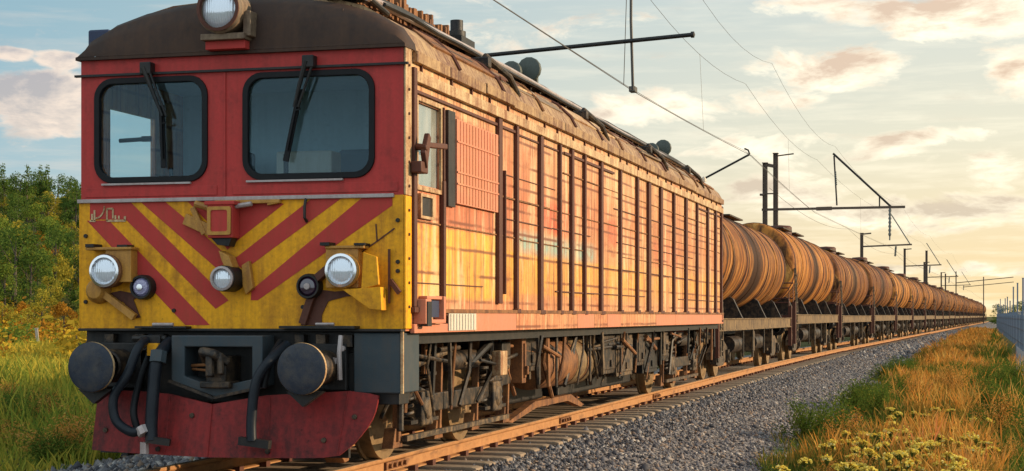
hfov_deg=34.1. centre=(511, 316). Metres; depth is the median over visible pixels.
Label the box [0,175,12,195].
broadleaf tree
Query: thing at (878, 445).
yellow flower
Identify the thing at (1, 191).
broadleaf tree
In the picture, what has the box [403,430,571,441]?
railway sleeper
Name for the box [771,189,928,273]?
feeder wire
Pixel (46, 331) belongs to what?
meadow shrub
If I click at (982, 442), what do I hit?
yellow flower
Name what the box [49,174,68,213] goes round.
broadleaf tree
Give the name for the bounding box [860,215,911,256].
catenary mast
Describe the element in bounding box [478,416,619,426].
railway sleeper
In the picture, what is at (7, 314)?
broadleaf tree
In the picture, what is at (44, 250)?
broadleaf tree
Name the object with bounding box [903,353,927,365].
orange weed
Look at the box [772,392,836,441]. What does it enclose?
green weed
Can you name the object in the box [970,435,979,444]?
yellow flower
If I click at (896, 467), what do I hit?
yellow flower
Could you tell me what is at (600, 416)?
railway sleeper
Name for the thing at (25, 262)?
broadleaf tree
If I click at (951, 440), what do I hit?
yellow flower
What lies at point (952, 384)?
orange weed
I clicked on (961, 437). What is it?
yellow flower
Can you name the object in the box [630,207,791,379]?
tank wagon
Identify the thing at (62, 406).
orange weed
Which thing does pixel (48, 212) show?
broadleaf tree
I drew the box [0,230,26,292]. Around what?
broadleaf tree
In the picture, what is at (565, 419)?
rail joint
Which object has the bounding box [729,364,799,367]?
railway sleeper
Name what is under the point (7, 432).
orange weed
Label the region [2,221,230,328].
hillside
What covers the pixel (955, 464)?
yellow flower
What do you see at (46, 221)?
broadleaf tree
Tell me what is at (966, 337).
orange seeding grass
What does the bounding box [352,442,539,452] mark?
railway sleeper
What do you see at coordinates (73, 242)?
broadleaf tree
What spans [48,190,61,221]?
broadleaf tree
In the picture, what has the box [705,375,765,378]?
railway sleeper
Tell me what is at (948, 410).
yellow flower
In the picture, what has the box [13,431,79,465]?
green weed
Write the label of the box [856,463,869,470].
yellow flower
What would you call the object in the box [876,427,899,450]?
yellow flower
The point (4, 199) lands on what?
broadleaf tree
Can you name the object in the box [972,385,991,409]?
green weed
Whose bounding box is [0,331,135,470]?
meadow grass
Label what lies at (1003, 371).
green weed
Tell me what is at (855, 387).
green weed
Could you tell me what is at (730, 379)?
railway sleeper
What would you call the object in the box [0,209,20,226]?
broadleaf tree
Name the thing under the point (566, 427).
railway sleeper
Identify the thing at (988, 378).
green weed
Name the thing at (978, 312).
tank wagon
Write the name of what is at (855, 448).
yellow flower
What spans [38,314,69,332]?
meadow shrub
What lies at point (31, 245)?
broadleaf tree
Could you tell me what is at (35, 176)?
broadleaf tree
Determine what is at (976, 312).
tank wagon
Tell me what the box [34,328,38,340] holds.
marker post
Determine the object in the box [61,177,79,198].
broadleaf tree
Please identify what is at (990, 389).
green weed
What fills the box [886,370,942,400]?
orange weed
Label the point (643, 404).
railway sleeper
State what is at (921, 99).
sky
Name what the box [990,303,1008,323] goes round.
broadleaf tree
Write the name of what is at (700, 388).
railway sleeper
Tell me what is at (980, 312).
tank wagon
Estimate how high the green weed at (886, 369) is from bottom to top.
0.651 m
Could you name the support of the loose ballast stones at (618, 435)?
on the ballast at (986, 324)
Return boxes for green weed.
[0,386,31,417]
[5,389,45,406]
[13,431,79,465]
[21,427,92,463]
[27,391,82,413]
[761,461,793,470]
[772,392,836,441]
[788,397,839,438]
[810,400,860,438]
[816,387,872,432]
[829,374,880,412]
[836,379,870,409]
[839,422,879,446]
[847,389,868,413]
[855,375,906,417]
[863,359,891,378]
[881,359,898,373]
[882,364,893,380]
[884,372,914,391]
[888,353,912,370]
[894,355,921,376]
[919,346,937,358]
[923,364,935,376]
[940,361,964,380]
[947,358,973,375]
[961,367,1002,393]
[971,375,1020,413]
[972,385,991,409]
[973,342,987,351]
[973,363,993,380]
[974,363,998,383]
[975,349,993,358]
[987,361,1021,384]
[993,341,1014,358]
[1005,358,1023,386]
[1008,425,1023,442]
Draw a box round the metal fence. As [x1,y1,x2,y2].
[997,278,1023,350]
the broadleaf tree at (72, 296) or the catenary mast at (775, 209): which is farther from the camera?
the broadleaf tree at (72, 296)
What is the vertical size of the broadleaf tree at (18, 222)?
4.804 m
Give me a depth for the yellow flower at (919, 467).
18.07 m
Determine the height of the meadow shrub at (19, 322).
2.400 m
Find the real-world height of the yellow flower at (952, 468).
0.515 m
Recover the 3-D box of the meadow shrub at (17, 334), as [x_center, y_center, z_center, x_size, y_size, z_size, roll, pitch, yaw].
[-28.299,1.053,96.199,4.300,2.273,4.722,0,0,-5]
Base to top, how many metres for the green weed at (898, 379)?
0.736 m
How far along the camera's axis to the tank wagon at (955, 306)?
196.13 m
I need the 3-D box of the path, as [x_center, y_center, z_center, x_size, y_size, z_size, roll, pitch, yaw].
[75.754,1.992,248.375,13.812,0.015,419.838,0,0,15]
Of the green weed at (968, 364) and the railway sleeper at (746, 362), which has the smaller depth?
the green weed at (968, 364)
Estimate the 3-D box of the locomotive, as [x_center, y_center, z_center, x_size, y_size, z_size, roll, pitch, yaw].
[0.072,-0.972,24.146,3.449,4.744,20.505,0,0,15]
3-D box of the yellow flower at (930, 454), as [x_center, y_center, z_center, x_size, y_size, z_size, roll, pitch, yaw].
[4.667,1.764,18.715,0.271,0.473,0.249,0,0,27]
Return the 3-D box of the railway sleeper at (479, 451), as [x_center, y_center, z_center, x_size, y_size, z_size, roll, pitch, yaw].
[-1.238,1.608,19.271,2.840,0.250,0.250,0,0,15]
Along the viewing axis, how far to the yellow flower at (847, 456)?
18.98 m
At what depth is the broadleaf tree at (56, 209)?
209.33 m
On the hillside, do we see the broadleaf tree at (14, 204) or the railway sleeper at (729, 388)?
the broadleaf tree at (14, 204)
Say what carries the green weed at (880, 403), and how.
on the ground at (806, 344)
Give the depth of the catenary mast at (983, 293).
345.11 m
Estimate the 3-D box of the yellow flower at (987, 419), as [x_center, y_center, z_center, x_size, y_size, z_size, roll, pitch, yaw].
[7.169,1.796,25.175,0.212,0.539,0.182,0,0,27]
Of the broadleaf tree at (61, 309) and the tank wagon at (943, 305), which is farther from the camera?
the tank wagon at (943, 305)
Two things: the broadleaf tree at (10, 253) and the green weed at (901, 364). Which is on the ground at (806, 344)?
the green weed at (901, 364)
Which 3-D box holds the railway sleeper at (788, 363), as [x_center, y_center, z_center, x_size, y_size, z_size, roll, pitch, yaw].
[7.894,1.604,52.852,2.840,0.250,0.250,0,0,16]
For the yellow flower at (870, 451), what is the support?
on the ground at (806, 344)
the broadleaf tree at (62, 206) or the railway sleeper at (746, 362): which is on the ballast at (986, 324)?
the railway sleeper at (746, 362)
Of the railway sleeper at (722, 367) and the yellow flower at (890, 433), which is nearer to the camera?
the yellow flower at (890, 433)
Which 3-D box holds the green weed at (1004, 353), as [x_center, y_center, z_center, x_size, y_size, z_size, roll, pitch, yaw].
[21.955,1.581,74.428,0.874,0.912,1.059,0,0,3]
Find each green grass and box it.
[0,369,94,470]
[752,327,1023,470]
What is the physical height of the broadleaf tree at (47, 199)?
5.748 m
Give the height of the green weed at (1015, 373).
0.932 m
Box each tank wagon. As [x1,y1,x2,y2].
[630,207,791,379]
[731,222,838,360]
[796,246,871,350]
[835,257,895,343]
[866,266,911,339]
[892,273,924,335]
[897,277,934,333]
[911,282,942,331]
[921,285,949,330]
[937,287,954,328]
[944,290,959,327]
[946,292,963,326]
[955,293,966,325]
[958,295,969,325]
[962,296,972,324]
[966,297,974,324]
[967,299,978,323]
[969,299,976,323]
[973,300,980,322]
[976,301,982,322]
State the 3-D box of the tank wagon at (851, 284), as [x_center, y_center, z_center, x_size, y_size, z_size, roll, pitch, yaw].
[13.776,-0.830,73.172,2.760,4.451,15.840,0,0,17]
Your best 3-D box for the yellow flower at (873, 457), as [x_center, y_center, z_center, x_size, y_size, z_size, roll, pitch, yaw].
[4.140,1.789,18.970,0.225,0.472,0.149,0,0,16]
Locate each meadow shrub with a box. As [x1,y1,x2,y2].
[0,308,21,338]
[0,315,56,343]
[0,325,17,345]
[0,327,26,360]
[0,338,16,355]
[3,310,52,334]
[13,327,69,344]
[14,296,78,325]
[15,315,56,334]
[28,318,71,340]
[29,315,86,364]
[31,312,76,338]
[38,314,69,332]
[43,314,78,333]
[44,299,86,355]
[61,391,92,405]
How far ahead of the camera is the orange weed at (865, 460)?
18.63 m
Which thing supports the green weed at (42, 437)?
on the ground at (806, 344)
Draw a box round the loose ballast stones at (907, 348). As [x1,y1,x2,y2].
[849,330,958,362]
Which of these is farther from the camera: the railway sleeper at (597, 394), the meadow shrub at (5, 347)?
the meadow shrub at (5, 347)
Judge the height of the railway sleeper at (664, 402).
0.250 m
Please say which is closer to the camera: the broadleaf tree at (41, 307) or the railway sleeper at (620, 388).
the railway sleeper at (620, 388)
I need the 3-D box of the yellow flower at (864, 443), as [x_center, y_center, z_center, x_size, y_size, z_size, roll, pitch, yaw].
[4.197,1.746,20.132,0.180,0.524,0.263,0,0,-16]
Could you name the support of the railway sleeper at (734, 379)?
on the ballast at (986, 324)
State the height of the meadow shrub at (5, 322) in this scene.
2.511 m
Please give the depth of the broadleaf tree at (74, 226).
180.56 m
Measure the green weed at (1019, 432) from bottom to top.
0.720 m
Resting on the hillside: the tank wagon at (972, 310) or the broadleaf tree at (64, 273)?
the broadleaf tree at (64, 273)
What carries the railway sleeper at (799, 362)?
on the ballast at (986, 324)
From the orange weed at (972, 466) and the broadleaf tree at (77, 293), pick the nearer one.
the orange weed at (972, 466)
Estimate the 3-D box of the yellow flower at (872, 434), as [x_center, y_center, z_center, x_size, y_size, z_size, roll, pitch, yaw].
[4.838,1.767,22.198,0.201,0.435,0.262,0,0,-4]
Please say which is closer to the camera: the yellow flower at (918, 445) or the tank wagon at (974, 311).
the yellow flower at (918, 445)
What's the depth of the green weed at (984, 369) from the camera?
46.99 m
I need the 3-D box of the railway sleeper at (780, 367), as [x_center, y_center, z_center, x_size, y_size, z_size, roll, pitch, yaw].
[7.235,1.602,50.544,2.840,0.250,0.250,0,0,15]
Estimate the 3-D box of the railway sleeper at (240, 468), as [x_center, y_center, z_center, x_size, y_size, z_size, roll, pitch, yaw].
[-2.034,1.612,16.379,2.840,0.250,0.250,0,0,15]
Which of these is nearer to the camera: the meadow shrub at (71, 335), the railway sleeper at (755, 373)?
the railway sleeper at (755, 373)
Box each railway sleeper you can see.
[233,466,395,470]
[244,461,454,470]
[270,458,482,470]
[292,455,495,466]
[351,446,525,456]
[351,450,512,461]
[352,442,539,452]
[401,433,562,445]
[402,438,549,447]
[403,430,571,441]
[417,427,581,438]
[468,426,593,434]
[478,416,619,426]
[479,420,610,428]
[479,423,602,432]
[482,414,627,423]
[491,413,634,420]
[509,410,641,418]
[511,408,647,416]
[532,407,654,414]
[535,405,660,412]
[541,404,668,410]
[549,401,673,407]
[560,400,680,406]
[575,396,689,402]
[578,394,694,400]
[579,398,684,404]
[585,393,699,400]
[592,392,704,398]
[599,390,709,396]
[605,389,713,395]
[611,388,718,394]
[618,387,721,391]
[622,386,725,391]
[628,384,728,390]
[633,384,731,389]
[652,383,735,387]
[653,379,745,384]
[653,381,742,385]
[653,382,740,385]
[675,379,749,383]
[676,375,761,379]
[676,378,751,382]
[687,373,770,376]
[687,376,759,380]
[687,377,756,381]
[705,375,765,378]
[706,369,781,373]
[706,371,775,375]
[706,371,777,374]
[718,369,784,372]
[720,366,794,369]
[724,365,795,368]
[726,365,797,368]
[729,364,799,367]
[732,364,801,367]
[735,363,804,366]
[738,363,806,365]
[742,361,812,364]
[750,360,814,363]
[797,352,847,353]
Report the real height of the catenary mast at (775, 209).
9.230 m
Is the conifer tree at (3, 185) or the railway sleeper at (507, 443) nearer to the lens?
the railway sleeper at (507, 443)
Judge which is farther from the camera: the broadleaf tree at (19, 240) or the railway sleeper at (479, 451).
the broadleaf tree at (19, 240)
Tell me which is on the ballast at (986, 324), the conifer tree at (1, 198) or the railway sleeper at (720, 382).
the railway sleeper at (720, 382)
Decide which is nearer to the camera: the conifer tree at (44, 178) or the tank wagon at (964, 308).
the conifer tree at (44, 178)
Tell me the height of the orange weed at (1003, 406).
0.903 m
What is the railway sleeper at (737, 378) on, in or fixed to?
on the ballast at (986, 324)
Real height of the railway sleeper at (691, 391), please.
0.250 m
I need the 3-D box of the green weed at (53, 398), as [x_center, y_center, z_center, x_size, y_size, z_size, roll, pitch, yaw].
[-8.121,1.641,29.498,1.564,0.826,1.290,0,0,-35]
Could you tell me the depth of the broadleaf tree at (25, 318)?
100.58 m
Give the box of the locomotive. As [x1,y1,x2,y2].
[68,0,723,462]
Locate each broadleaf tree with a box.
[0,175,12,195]
[0,187,12,228]
[0,195,28,241]
[0,198,9,215]
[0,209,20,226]
[0,218,20,259]
[0,222,42,312]
[0,225,19,293]
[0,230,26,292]
[0,239,22,293]
[0,253,28,297]
[0,263,22,313]
[0,302,17,324]
[1,248,29,286]
[1,308,17,331]
[4,178,24,212]
[4,193,31,230]
[7,171,35,217]
[7,245,52,306]
[11,191,23,223]
[11,219,32,247]
[13,301,29,323]
[13,306,40,342]
[16,281,48,320]
[17,256,42,299]
[18,254,55,310]
[19,187,36,221]
[20,202,53,250]
[23,193,55,231]
[23,248,60,301]
[24,236,37,281]
[25,287,57,326]
[27,170,52,207]
[29,221,75,303]
[30,219,70,277]
[30,276,64,313]
[32,214,63,251]
[32,245,62,280]
[34,191,60,222]
[34,254,72,291]
[35,253,76,313]
[35,293,50,318]
[39,236,73,284]
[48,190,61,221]
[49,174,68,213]
[50,301,78,334]
[52,204,68,223]
[59,228,78,296]
[60,194,80,244]
[60,244,78,304]
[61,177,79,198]
[63,220,78,247]
[63,256,78,309]
[71,300,78,310]
[73,285,78,316]
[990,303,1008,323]
[990,308,1004,324]
[1012,301,1021,310]
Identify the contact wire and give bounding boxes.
[493,0,984,299]
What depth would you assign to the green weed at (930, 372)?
47.64 m
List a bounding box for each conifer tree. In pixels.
[0,163,11,215]
[0,181,8,218]
[18,165,44,227]
[28,165,48,222]
[36,164,56,218]
[37,171,57,216]
[58,183,73,224]
[59,176,77,226]
[62,181,79,250]
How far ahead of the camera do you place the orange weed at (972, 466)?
16.40 m
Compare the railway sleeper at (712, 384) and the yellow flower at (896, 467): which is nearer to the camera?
the yellow flower at (896, 467)
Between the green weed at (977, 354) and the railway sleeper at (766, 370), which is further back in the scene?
the green weed at (977, 354)
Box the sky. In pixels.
[0,0,1023,316]
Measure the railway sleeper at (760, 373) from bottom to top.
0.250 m
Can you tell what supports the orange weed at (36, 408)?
on the ground at (806, 344)
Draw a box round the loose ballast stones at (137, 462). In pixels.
[34,453,208,470]
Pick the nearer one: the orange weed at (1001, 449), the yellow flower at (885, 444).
the yellow flower at (885, 444)
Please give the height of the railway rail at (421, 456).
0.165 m
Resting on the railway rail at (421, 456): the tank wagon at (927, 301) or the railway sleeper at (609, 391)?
the tank wagon at (927, 301)
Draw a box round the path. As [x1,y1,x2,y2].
[1016,345,1023,373]
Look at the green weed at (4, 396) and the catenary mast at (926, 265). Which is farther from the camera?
the catenary mast at (926, 265)
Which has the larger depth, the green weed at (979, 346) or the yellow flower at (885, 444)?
the green weed at (979, 346)
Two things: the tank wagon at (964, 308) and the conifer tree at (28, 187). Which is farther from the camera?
the tank wagon at (964, 308)
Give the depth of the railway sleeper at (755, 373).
44.40 m
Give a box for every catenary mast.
[484,0,694,92]
[705,148,749,178]
[760,153,904,239]
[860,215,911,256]
[904,243,941,283]
[923,260,957,282]
[941,272,969,289]
[955,271,1012,292]
[965,277,1011,323]
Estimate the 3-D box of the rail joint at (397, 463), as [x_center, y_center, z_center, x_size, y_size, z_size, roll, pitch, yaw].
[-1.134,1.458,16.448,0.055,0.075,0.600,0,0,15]
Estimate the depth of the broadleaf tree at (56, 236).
134.10 m
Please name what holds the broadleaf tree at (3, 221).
on the hillside
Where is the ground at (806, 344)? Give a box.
[0,317,1017,470]
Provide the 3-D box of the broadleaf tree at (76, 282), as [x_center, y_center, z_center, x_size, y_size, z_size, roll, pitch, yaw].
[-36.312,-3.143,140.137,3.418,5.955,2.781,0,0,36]
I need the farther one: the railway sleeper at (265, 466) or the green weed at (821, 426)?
the green weed at (821, 426)
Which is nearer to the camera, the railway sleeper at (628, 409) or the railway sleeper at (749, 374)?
the railway sleeper at (628, 409)
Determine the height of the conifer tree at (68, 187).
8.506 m
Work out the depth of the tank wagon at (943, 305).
164.56 m
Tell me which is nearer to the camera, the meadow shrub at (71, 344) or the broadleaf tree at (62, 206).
the meadow shrub at (71, 344)
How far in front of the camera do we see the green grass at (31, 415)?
27.65 m
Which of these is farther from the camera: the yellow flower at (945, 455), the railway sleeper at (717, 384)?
the railway sleeper at (717, 384)
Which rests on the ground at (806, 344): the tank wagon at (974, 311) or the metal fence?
the metal fence
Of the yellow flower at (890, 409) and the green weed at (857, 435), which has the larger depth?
the yellow flower at (890, 409)
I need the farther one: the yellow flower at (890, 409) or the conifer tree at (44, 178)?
the conifer tree at (44, 178)
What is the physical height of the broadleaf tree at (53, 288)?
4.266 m
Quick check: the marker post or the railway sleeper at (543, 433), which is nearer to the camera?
the railway sleeper at (543, 433)
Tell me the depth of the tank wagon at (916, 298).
117.75 m
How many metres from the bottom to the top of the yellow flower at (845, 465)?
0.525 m
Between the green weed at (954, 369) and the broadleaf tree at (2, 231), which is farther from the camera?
the broadleaf tree at (2, 231)
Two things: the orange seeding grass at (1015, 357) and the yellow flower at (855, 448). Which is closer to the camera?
the yellow flower at (855, 448)
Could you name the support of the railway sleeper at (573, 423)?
on the ballast at (986, 324)
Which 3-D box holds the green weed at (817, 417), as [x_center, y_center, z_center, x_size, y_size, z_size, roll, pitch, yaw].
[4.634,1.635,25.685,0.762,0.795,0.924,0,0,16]
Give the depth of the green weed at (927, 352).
70.58 m
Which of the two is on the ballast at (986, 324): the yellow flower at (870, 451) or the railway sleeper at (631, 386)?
the railway sleeper at (631, 386)
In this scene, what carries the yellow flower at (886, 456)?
on the ground at (806, 344)
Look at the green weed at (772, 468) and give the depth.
17.94 m
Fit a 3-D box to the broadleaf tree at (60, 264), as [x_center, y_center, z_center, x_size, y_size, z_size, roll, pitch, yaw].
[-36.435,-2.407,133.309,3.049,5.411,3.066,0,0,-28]
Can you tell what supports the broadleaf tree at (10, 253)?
on the hillside
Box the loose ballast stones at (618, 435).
[431,353,899,470]
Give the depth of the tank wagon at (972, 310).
273.03 m
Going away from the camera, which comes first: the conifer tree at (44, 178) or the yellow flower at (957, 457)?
the yellow flower at (957, 457)
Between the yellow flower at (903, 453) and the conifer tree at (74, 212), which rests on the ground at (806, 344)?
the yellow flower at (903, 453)
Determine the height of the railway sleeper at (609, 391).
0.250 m
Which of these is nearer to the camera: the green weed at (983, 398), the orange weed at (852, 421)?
the orange weed at (852, 421)
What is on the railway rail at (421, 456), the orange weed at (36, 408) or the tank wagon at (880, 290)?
the tank wagon at (880, 290)
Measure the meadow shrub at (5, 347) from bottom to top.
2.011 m
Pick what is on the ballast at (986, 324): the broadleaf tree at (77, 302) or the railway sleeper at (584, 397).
the railway sleeper at (584, 397)
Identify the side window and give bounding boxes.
[417,95,442,194]
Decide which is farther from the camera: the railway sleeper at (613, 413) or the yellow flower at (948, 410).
the yellow flower at (948, 410)
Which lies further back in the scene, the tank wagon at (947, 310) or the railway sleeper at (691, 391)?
the tank wagon at (947, 310)
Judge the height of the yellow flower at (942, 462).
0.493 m
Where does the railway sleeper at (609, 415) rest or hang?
on the ballast at (986, 324)
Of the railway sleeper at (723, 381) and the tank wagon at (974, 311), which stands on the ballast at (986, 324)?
the railway sleeper at (723, 381)
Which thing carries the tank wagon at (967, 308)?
on the railway rail at (421, 456)
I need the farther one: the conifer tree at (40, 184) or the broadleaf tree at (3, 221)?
the conifer tree at (40, 184)
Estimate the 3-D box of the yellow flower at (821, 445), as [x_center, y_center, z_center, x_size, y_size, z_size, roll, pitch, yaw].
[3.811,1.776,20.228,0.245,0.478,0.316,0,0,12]
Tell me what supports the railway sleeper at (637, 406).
on the ballast at (986, 324)
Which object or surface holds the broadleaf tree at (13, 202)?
on the hillside
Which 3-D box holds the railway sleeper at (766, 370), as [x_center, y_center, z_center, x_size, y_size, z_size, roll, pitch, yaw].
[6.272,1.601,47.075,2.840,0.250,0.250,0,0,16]
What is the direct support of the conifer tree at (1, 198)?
on the hillside
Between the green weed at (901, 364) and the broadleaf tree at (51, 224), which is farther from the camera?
the broadleaf tree at (51, 224)
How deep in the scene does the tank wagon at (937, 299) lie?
148.59 m
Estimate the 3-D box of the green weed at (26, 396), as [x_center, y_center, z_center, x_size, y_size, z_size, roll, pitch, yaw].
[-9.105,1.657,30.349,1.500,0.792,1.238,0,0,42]
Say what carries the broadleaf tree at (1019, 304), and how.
on the ground at (806, 344)
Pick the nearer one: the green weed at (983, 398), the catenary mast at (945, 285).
the green weed at (983, 398)
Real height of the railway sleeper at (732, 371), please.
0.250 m
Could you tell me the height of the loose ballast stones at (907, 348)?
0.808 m
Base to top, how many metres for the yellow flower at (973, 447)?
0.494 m
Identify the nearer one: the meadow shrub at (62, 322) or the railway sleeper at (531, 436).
the railway sleeper at (531, 436)
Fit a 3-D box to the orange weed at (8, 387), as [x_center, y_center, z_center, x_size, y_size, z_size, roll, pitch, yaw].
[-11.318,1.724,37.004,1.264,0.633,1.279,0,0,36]
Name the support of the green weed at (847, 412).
on the ground at (806, 344)
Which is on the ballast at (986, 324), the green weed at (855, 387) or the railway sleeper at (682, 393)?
the railway sleeper at (682, 393)
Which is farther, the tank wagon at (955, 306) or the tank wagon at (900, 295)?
the tank wagon at (955, 306)
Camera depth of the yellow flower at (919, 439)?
21.19 m
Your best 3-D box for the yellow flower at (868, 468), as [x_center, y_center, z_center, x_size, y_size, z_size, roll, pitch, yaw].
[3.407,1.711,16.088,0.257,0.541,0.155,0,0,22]
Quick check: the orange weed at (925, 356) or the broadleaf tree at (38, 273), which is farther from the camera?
the broadleaf tree at (38, 273)
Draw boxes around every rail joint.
[384,458,406,470]
[559,416,571,423]
[653,393,660,398]
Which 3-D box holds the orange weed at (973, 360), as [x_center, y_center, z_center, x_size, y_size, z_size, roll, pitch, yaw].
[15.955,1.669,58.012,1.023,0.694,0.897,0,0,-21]
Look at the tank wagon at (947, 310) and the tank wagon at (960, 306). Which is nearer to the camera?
the tank wagon at (947, 310)
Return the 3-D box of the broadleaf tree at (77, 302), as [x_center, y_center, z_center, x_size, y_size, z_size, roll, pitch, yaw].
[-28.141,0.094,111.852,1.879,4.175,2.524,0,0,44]
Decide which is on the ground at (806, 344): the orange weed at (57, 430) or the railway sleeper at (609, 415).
the orange weed at (57, 430)
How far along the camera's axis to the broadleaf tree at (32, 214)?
171.52 m
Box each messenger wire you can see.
[652,2,974,284]
[703,0,975,276]
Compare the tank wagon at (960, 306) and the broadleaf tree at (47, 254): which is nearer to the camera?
the broadleaf tree at (47, 254)
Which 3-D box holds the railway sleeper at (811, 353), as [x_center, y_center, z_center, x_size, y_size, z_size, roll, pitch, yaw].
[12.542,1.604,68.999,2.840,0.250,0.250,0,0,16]
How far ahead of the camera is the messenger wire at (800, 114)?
52.47 m
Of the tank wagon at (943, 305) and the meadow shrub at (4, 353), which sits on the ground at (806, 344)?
the meadow shrub at (4, 353)
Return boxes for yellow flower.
[772,464,790,470]
[797,457,811,470]
[812,454,832,470]
[817,443,835,470]
[824,439,836,461]
[839,462,857,470]
[840,430,850,447]
[840,439,855,453]
[845,454,860,461]
[850,446,866,460]
[854,439,867,462]
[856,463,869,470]
[860,466,877,470]
[864,447,877,465]
[867,454,879,465]
[870,433,881,443]
[872,442,881,470]
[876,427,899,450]
[880,441,889,458]
[882,452,892,470]
[885,407,895,427]
[885,465,902,470]
[891,450,908,470]
[892,411,902,420]
[899,459,913,470]
[901,440,918,463]
[907,448,918,457]
[910,442,927,462]
[912,465,926,470]
[914,437,924,453]
[921,453,938,459]
[923,442,940,459]
[931,460,946,470]
[941,437,954,450]
[941,452,955,463]
[944,409,954,420]
[945,461,966,470]
[947,465,960,470]
[951,455,968,463]
[959,435,974,445]
[967,445,981,453]
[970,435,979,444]
[977,441,992,446]
[983,446,1000,465]
[985,417,994,441]
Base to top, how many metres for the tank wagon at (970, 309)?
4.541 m
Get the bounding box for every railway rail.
[140,324,964,470]
[327,321,988,470]
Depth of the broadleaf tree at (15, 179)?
221.14 m
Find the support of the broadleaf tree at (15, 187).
on the hillside
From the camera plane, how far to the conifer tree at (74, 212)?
184.43 m
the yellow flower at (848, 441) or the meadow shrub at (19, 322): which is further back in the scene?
the meadow shrub at (19, 322)
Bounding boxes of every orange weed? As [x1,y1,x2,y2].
[0,381,22,394]
[0,405,118,457]
[0,422,16,443]
[1,386,78,417]
[5,423,102,459]
[30,401,91,421]
[807,457,839,470]
[817,445,880,470]
[823,405,879,451]
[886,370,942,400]
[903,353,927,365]
[911,406,961,426]
[922,348,941,363]
[930,368,967,393]
[937,363,970,383]
[939,435,985,469]
[955,454,1013,470]
[960,390,1023,436]
[965,356,984,369]
[972,356,1005,372]
[981,430,1023,461]
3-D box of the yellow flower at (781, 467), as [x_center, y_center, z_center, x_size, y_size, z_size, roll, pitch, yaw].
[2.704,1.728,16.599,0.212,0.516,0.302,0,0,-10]
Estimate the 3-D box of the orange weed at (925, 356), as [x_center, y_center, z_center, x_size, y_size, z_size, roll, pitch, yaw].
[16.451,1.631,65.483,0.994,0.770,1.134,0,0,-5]
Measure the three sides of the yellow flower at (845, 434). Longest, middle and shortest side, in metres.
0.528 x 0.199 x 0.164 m
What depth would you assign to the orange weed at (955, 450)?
19.45 m
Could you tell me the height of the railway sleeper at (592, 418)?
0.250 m
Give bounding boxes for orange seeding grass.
[752,325,1023,470]
[1007,350,1023,384]
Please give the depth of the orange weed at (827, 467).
18.65 m
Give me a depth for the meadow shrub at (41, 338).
93.99 m
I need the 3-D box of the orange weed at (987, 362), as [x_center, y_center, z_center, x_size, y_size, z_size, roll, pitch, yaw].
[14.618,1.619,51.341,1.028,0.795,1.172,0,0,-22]
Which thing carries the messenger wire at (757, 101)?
attached to the catenary mast at (631, 41)
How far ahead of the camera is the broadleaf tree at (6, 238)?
139.09 m
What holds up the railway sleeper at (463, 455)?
on the ballast at (986, 324)
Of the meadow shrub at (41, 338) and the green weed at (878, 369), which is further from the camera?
the meadow shrub at (41, 338)
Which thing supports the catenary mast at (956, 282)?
on the ground at (806, 344)
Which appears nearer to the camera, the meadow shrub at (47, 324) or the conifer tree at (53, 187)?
the meadow shrub at (47, 324)
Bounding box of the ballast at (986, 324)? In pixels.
[95,322,996,470]
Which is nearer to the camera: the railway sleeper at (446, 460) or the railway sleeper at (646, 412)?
the railway sleeper at (446, 460)
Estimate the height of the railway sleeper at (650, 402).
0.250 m
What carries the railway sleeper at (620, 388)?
on the ballast at (986, 324)
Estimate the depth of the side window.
15.24 m
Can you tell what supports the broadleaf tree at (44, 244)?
on the hillside
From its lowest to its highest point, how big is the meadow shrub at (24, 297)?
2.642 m
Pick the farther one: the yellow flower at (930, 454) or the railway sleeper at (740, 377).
the railway sleeper at (740, 377)
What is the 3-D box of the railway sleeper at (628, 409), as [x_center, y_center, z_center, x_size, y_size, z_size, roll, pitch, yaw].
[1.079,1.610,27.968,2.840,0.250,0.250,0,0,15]
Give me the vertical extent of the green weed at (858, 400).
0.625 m
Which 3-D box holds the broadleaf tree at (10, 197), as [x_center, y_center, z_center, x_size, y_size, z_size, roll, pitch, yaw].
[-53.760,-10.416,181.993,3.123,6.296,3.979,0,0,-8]
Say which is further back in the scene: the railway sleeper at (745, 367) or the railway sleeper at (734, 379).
the railway sleeper at (745, 367)
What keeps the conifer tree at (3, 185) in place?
on the hillside
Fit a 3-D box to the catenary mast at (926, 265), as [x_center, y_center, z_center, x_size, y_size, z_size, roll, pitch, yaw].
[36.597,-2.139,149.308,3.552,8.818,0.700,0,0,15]
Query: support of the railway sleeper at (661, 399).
on the ballast at (986, 324)
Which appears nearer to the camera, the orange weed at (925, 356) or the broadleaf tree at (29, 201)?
the orange weed at (925, 356)
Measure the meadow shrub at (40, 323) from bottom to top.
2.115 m
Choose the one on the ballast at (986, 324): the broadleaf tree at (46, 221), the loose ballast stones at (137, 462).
the loose ballast stones at (137, 462)
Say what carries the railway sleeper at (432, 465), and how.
on the ballast at (986, 324)
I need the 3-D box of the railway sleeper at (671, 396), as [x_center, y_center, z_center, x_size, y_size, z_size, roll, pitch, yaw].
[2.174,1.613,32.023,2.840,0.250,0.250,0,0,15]
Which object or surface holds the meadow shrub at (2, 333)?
on the ground at (806, 344)
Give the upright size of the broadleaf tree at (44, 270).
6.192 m
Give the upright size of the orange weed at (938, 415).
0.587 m
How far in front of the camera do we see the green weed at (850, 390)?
34.27 m
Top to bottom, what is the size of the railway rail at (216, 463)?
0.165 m
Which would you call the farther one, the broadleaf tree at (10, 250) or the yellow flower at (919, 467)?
the broadleaf tree at (10, 250)
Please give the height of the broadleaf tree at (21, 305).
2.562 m

